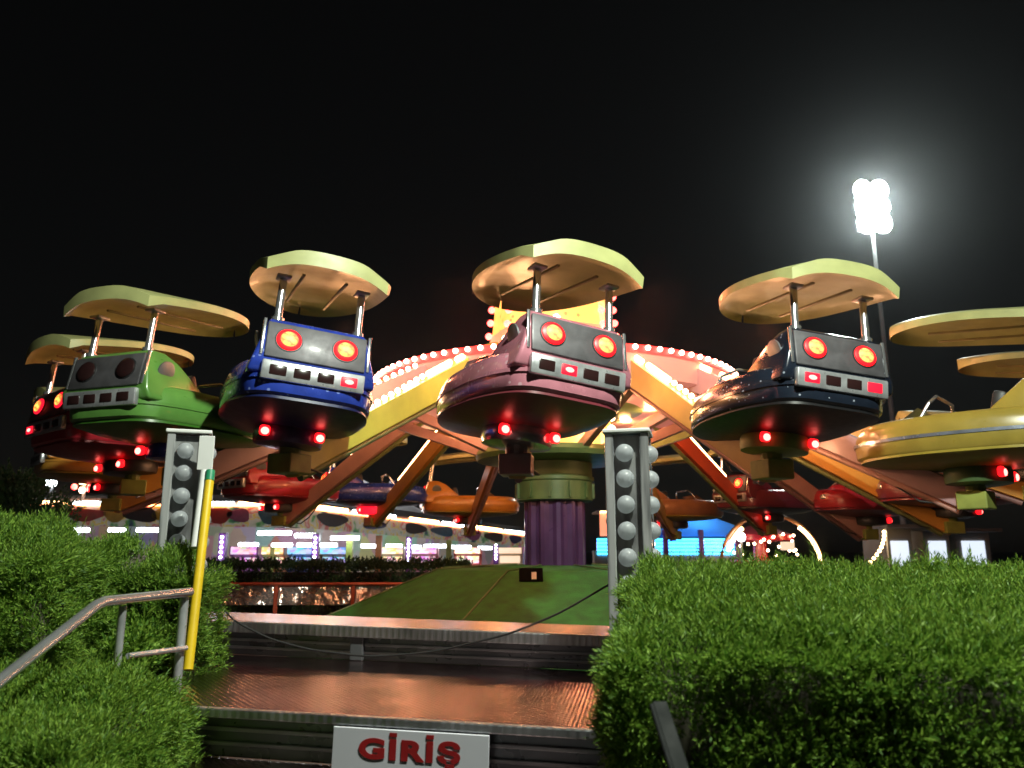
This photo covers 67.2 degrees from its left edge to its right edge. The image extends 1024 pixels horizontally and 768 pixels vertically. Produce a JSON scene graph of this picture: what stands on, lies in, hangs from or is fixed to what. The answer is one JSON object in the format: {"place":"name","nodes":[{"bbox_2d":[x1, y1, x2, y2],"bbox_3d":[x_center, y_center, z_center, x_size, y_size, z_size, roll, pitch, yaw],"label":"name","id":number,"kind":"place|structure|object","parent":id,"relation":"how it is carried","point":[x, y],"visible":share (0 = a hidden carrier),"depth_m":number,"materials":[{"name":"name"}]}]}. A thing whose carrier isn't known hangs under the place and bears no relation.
{"place":"outdoors","nodes":[
{"label":"outdoors","id":0,"kind":"place"},
{"bbox_2d":[284,480,431,543],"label":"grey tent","id":1,"kind":"object","parent":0,"point":[411,508],"visible":0.01,"depth_m":41.11,"materials":[{"name":"fabric"}]},
{"bbox_2d":[0,0,1023,552],"label":"sky","id":2,"kind":"structure","parent":0,"point":[169,147],"materials":[{"name":"black"}]},
{"bbox_2d":[210,552,1023,764],"bbox_3d":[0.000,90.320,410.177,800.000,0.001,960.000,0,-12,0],"label":"ground","id":3,"kind":"structure","parent":0,"point":[996,556],"depth_m":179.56,"materials":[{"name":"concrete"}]},
{"bbox_2d":[0,457,85,552],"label":"tree","id":4,"kind":"object","parent":3,"relation":"on","point":[17,495],"visible":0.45,"depth_m":21.48,"materials":[{"name":"green plant"}]},
{"bbox_2d":[46,480,56,497],"bbox_3d":[-17.880,5.786,29.444,0.411,4.334,0.295,5,-13,-20],"label":"street lamp","id":5,"kind":"object","parent":3,"relation":"on","point":[53,482],"visible":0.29,"depth_m":29.80,"materials":[{"name":"metal"}]},
{"bbox_2d":[0,501,129,674],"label":"hedge","id":6,"kind":"object","parent":3,"relation":"on","point":[43,579],"visible":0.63,"depth_m":3.50,"materials":[{"name":"green plant"}]},
{"bbox_2d":[71,483,89,535],"bbox_3d":[-16.063,5.370,28.509,1.060,4.752,0.320,0,-12,0],"label":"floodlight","id":7,"kind":"object","parent":3,"relation":"on","point":[82,490],"visible":0.15,"depth_m":28.74,"materials":[{"name":"metal"}]},
{"bbox_2d":[0,638,212,767],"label":"hedge","id":8,"kind":"object","parent":3,"relation":"on","point":[86,716],"visible":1,"depth_m":2.62,"materials":[{"name":"green plant"}]},
{"bbox_2d":[84,601,174,679],"bbox_3d":[-1.824,1.739,3.736,0.396,1.422,0.687,0,-12,0],"label":"hedge","id":9,"kind":"object","parent":3,"relation":"on","point":[142,638],"visible":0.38,"depth_m":3.75,"materials":[{"name":"green plant"}]},
{"bbox_2d":[76,520,238,757],"bbox_3d":[-2.071,1.602,3.970,1.188,1.822,0.568,0,-12,0],"label":"hedge","id":10,"kind":"object","parent":3,"relation":"on","point":[152,571],"visible":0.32,"depth_m":4.05,"materials":[{"name":"green plant"}]},
{"bbox_2d":[229,547,262,571],"bbox_3d":[-10.429,7.249,30.098,1.100,1.750,0.800,0,-12,0],"label":"arcade machine","id":11,"kind":"object","parent":3,"relation":"on","point":[245,552],"visible":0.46,"depth_m":29.91,"materials":[{"name":"plastic"}]},
{"bbox_2d":[260,547,275,571],"bbox_3d":[-9.918,7.355,30.587,0.800,1.750,0.800,0,-12,0],"label":"arcade machine","id":12,"kind":"object","parent":3,"relation":"on","point":[268,552],"visible":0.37,"depth_m":30.41,"materials":[{"name":"yellow plastic"}]},
{"bbox_2d":[273,547,288,571],"bbox_3d":[-9.547,7.460,31.075,0.800,1.750,0.800,0,-12,0],"label":"arcade machine","id":13,"kind":"object","parent":3,"relation":"on","point":[280,552],"visible":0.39,"depth_m":30.90,"materials":[{"name":"yellow plastic"}]},
{"bbox_2d":[42,495,524,574],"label":"bumper pavilion","id":14,"kind":"structure","parent":3,"relation":"on","point":[233,523],"depth_m":32.63,"materials":[{"name":"paint"}]},
{"bbox_2d":[286,547,311,571],"bbox_3d":[-8.623,7.566,31.564,1.200,1.750,0.800,0,-12,0],"label":"arcade machine","id":15,"kind":"object","parent":3,"relation":"on","point":[305,552],"visible":0.28,"depth_m":31.36,"materials":[{"name":"blue plastic"}]},
{"bbox_2d":[205,582,403,613],"bbox_3d":[-4.438,4.151,14.058,5.928,1.028,0.095,0,-12,0],"label":"guard rail","id":16,"kind":"object","parent":3,"relation":"on","point":[300,593],"visible":0.32,"depth_m":14.12,"materials":[{"name":"red metal"}]},
{"bbox_2d":[320,547,345,571],"bbox_3d":[-7.640,7.883,33.030,1.200,1.750,0.800,0,-12,0],"label":"arcade machine","id":17,"kind":"object","parent":3,"relation":"on","point":[331,552],"visible":0.33,"depth_m":32.84,"materials":[{"name":"blue plastic"}]},
{"bbox_2d":[204,554,472,615],"bbox_3d":[-4.450,4.593,17.208,7.319,1.700,1.201,0,-12,0],"label":"hedge","id":18,"kind":"object","parent":3,"relation":"on","point":[383,565],"visible":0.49,"depth_m":17.02,"materials":[{"name":"green plant"}]},
{"bbox_2d":[382,547,405,571],"bbox_3d":[-5.484,8.306,34.985,1.200,1.750,0.800,0,-12,0],"label":"arcade machine","id":19,"kind":"object","parent":3,"relation":"on","point":[396,552],"visible":0.32,"depth_m":34.79,"materials":[{"name":"yellow plastic"}]},
{"bbox_2d":[139,612,663,767],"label":"entrance steps","id":20,"kind":"structure","parent":3,"relation":"on","point":[271,705],"depth_m":3.67,"materials":[{"name":"metal"}]},
{"bbox_2d":[0,588,193,689],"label":"handrail","id":21,"kind":"object","parent":20,"relation":"on","point":[16,668],"visible":0.83,"depth_m":3.14,"materials":[{"name":"silver metal"}]},
{"bbox_2d":[156,428,216,612],"bbox_3d":[-1.900,1.370,4.354,0.281,2.218,0.272,4,-13,-20],"label":"bulb post","id":22,"kind":"object","parent":20,"relation":"on","point":[179,491],"visible":0.27,"depth_m":4.42,"materials":[{"name":"grey metal"}]},
{"bbox_2d":[197,436,214,469],"bbox_3d":[-1.755,0.395,4.416,0.085,0.196,0.012,2,-12,-8],"label":"cover plate","id":23,"kind":"object","parent":22,"relation":"attached to","point":[205,452],"visible":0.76,"depth_m":4.41,"materials":[{"name":"white paint"}]},
{"bbox_2d":[183,469,214,670],"bbox_3d":[-1.640,0.936,4.005,0.084,1.012,0.394,4,-13,-16],"label":"barrier pole","id":24,"kind":"object","parent":20,"relation":"on","point":[199,538],"visible":0.98,"depth_m":4.03,"materials":[{"name":"yellow metal"}]},
{"bbox_2d":[331,726,489,767],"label":"entrance sign","id":25,"kind":"object","parent":20,"relation":"attached to","point":[355,747],"visible":1,"depth_m":2.96,"materials":[{"name":"white plastic"}]},
{"bbox_2d":[602,428,661,691],"bbox_3d":[0.620,1.291,3.799,0.273,2.137,0.264,-3,-13,14],"label":"bulb post","id":26,"kind":"object","parent":20,"relation":"on","point":[632,501],"visible":0.52,"depth_m":3.87,"materials":[{"name":"grey metal"}]},
{"bbox_2d":[215,584,607,656],"bbox_3d":[-0.574,1.245,4.073,2.190,0.391,0.059,-2,-12,10],"label":"rope","id":27,"kind":"object","parent":26,"relation":"attached to","point":[452,647],"visible":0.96,"depth_m":4.04,"materials":[{"name":"black rubber"}]},
{"bbox_2d":[649,701,688,767],"bbox_3d":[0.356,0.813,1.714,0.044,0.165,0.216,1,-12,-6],"label":"handrail","id":28,"kind":"object","parent":20,"relation":"attached to","point":[674,755],"visible":1,"depth_m":1.74,"materials":[{"name":"grey metal"}]},
{"bbox_2d":[412,547,438,571],"bbox_3d":[-4.197,8.728,36.940,1.300,1.750,0.800,0,-12,0],"label":"arcade machine","id":29,"kind":"object","parent":3,"relation":"on","point":[425,552],"visible":0.33,"depth_m":36.75,"materials":[{"name":"pink plastic"}]},
{"bbox_2d":[454,547,481,564],"bbox_3d":[-2.234,9.151,38.895,1.400,1.750,0.800,0,-12,0],"label":"arcade machine","id":30,"kind":"object","parent":3,"relation":"on","point":[474,554],"visible":0.49,"depth_m":38.75,"materials":[{"name":"white plastic"}]},
{"bbox_2d":[498,548,522,563],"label":"arcade machine","id":31,"kind":"object","parent":3,"relation":"on","point":[510,555],"visible":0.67,"depth_m":39.74,"materials":[{"name":"beige"}]},
{"bbox_2d":[100,296,1023,670],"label":"spinning ride","id":32,"kind":"object","parent":3,"relation":"on","point":[554,496],"visible":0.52,"depth_m":11.36,"materials":[{"name":"multicoloured metal"}]},
{"bbox_2d":[30,387,160,495],"bbox_3d":[-6.651,0.956,12.991,2.566,1.824,1.431,10,-16,-39],"label":"ride car","id":33,"kind":"object","parent":32,"relation":"attached to","point":[45,466],"visible":0.23,"depth_m":12.10,"materials":[{"name":"gold metal"}]},
{"bbox_2d":[24,334,193,477],"bbox_3d":[-5.138,0.335,10.492,1.431,1.824,2.566,-12,-16,32],"label":"ride car","id":34,"kind":"object","parent":32,"relation":"attached to","point":[50,430],"visible":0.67,"depth_m":9.71,"materials":[{"name":"metal"}]},
{"bbox_2d":[62,285,261,462],"bbox_3d":[-3.737,-0.023,8.803,1.431,1.824,2.566,-4,-13,19],"label":"ride car","id":35,"kind":"object","parent":32,"relation":"attached to","point":[147,395],"visible":0.83,"depth_m":7.88,"materials":[{"name":"metal"}]},
{"bbox_2d":[217,462,339,512],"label":"ride car","id":36,"kind":"object","parent":32,"relation":"attached to","point":[272,493],"visible":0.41,"depth_m":14.73,"materials":[{"name":"metal"}]},
{"bbox_2d":[218,250,390,451],"bbox_3d":[-2.206,-0.236,8.012,1.431,1.824,2.566,11,-15,-22],"label":"ride car","id":37,"kind":"object","parent":32,"relation":"attached to","point":[300,386],"visible":1,"depth_m":7.11,"materials":[{"name":"metal"}]},
{"bbox_2d":[321,438,427,514],"bbox_3d":[-3.195,2.093,17.758,2.566,1.824,1.431,4,-13,-20],"label":"ride car","id":38,"kind":"object","parent":32,"relation":"attached to","point":[364,498],"visible":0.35,"depth_m":17.08,"materials":[{"name":"metal"}]},
{"bbox_2d":[420,452,519,524],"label":"ride car","id":39,"kind":"object","parent":32,"relation":"attached to","point":[444,500],"visible":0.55,"depth_m":18.48,"materials":[{"name":"orange metal"}]},
{"bbox_2d":[436,239,643,452],"bbox_3d":[0.123,-0.265,7.617,1.431,1.824,2.566,12,-16,-23],"label":"ride car","id":40,"kind":"object","parent":32,"relation":"attached to","point":[537,380],"visible":1,"depth_m":6.79,"materials":[{"name":"metal"}]},
{"bbox_2d":[652,455,723,528],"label":"ride car","id":41,"kind":"object","parent":32,"relation":"attached to","point":[681,513],"visible":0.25,"depth_m":18.27,"materials":[{"name":"orange metal"}]},
{"bbox_2d":[707,450,813,522],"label":"ride car","id":42,"kind":"object","parent":32,"relation":"attached to","point":[768,502],"visible":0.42,"depth_m":16.43,"materials":[{"name":"metal"}]},
{"bbox_2d":[689,258,899,457],"bbox_3d":[2.790,-0.164,8.137,1.431,1.824,2.566,9,-14,-10],"label":"ride car","id":43,"kind":"object","parent":32,"relation":"attached to","point":[795,390],"visible":0.99,"depth_m":7.29,"materials":[{"name":"metal"}]},
{"bbox_2d":[813,482,899,525],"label":"ride car","id":44,"kind":"object","parent":32,"relation":"attached to","point":[834,498],"visible":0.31,"depth_m":14.35,"materials":[{"name":"metal"}]},
{"bbox_2d":[854,307,1023,487],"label":"ride car","id":45,"kind":"object","parent":32,"relation":"attached to","point":[985,447],"visible":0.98,"depth_m":8.43,"materials":[{"name":"gold metal"}]},
{"bbox_2d":[876,410,1013,517],"bbox_3d":[7.457,1.376,13.208,2.566,1.824,1.431,1,-12,-5],"label":"ride car","id":46,"kind":"object","parent":32,"relation":"attached to","point":[888,493],"visible":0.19,"depth_m":12.80,"materials":[{"name":"metal"}]},
{"bbox_2d":[957,351,1023,480],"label":"ride car","id":47,"kind":"object","parent":32,"relation":"attached to","point":[1006,364],"visible":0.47,"depth_m":11.18,"materials":[{"name":"gold metal"}]},
{"bbox_2d":[592,510,606,542],"bbox_3d":[4.951,7.318,34.099,2.529,3.307,2.050,0,-12,0],"label":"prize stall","id":48,"kind":"object","parent":3,"relation":"on","point":[603,524],"visible":0.05,"depth_m":33.48,"materials":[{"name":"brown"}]},
{"bbox_2d":[592,519,740,565],"bbox_3d":[6.621,6.980,32.560,6.767,3.317,4.700,0,-12,0],"label":"game stall","id":49,"kind":"object","parent":3,"relation":"on","point":[708,536],"visible":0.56,"depth_m":30.37,"materials":[{"name":"blue"}]},
{"bbox_2d":[737,532,745,565],"bbox_3d":[8.460,6.589,28.245,0.340,2.257,0.340,0,-12,0],"label":"globe lamp","id":50,"kind":"object","parent":3,"relation":"on","point":[741,536],"visible":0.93,"depth_m":28.33,"materials":[{"name":"grey glass"}]},
{"bbox_2d":[725,525,797,577],"bbox_3d":[9.608,6.569,29.672,2.606,2.300,2.820,0,-12,0],"label":"kiddie ride","id":51,"kind":"object","parent":3,"relation":"on","point":[759,542],"visible":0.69,"depth_m":29.00,"materials":[{"name":"red"}]},
{"bbox_2d":[719,515,822,563],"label":"lit arch","id":52,"kind":"structure","parent":3,"relation":"on","point":[804,530],"depth_m":28.54,"materials":[{"name":"grey"}]},
{"bbox_2d":[584,537,1023,767],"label":"hedge","id":53,"kind":"object","parent":3,"relation":"on","point":[917,663],"visible":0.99,"depth_m":2.11,"materials":[{"name":"green plant"}]},
{"bbox_2d":[853,180,905,523],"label":"floodlight mast","id":54,"kind":"object","parent":3,"relation":"on","point":[866,207],"visible":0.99,"depth_m":44.91,"materials":[{"name":"white metal"}]},
{"bbox_2d":[871,529,890,567],"bbox_3d":[10.902,5.418,22.788,0.685,2.239,0.142,0,-12,0],"label":"bulb string","id":55,"kind":"object","parent":3,"relation":"on","point":[885,533],"visible":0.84,"depth_m":22.91,"materials":[{"name":"grey"}]},
{"bbox_2d":[863,524,922,567],"bbox_3d":[11.861,5.624,24.055,1.097,2.373,2.200,0,-12,0],"label":"kiosk","id":56,"kind":"object","parent":3,"relation":"on","point":[900,539],"visible":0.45,"depth_m":23.64,"materials":[{"name":"grey"}]},
{"bbox_2d":[890,541,909,563],"bbox_3d":[11.861,5.174,23.518,0.526,0.750,0.040,0,-12,0],"label":"window","id":57,"kind":"structure","parent":56,"relation":"in","point":[897,547],"depth_m":23.52,"materials":[{"name":"grey glass"}]},
{"bbox_2d":[910,528,950,570],"bbox_3d":[13.287,5.768,24.535,1.113,2.295,2.200,0,-12,0],"label":"kiosk","id":58,"kind":"object","parent":3,"relation":"on","point":[937,543],"visible":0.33,"depth_m":24.11,"materials":[{"name":"grey"}]},
{"bbox_2d":[928,541,947,561],"bbox_3d":[13.287,5.273,24.008,0.536,0.750,0.040,0,-12,0],"label":"window","id":59,"kind":"structure","parent":58,"relation":"in","point":[936,546],"depth_m":24.03,"materials":[{"name":"grey glass"}]},
{"bbox_2d":[949,528,1001,567],"bbox_3d":[14.702,5.883,25.022,1.384,2.276,2.200,0,-12,0],"label":"kiosk","id":60,"kind":"object","parent":3,"relation":"on","point":[977,539],"visible":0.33,"depth_m":24.54,"materials":[{"name":"grey"}]},
{"bbox_2d":[961,541,986,564],"bbox_3d":[14.702,5.372,24.498,0.716,0.750,0.040,0,-12,0],"label":"window","id":61,"kind":"structure","parent":60,"relation":"in","point":[977,547],"depth_m":24.51,"materials":[{"name":"grey glass"}]}
]}

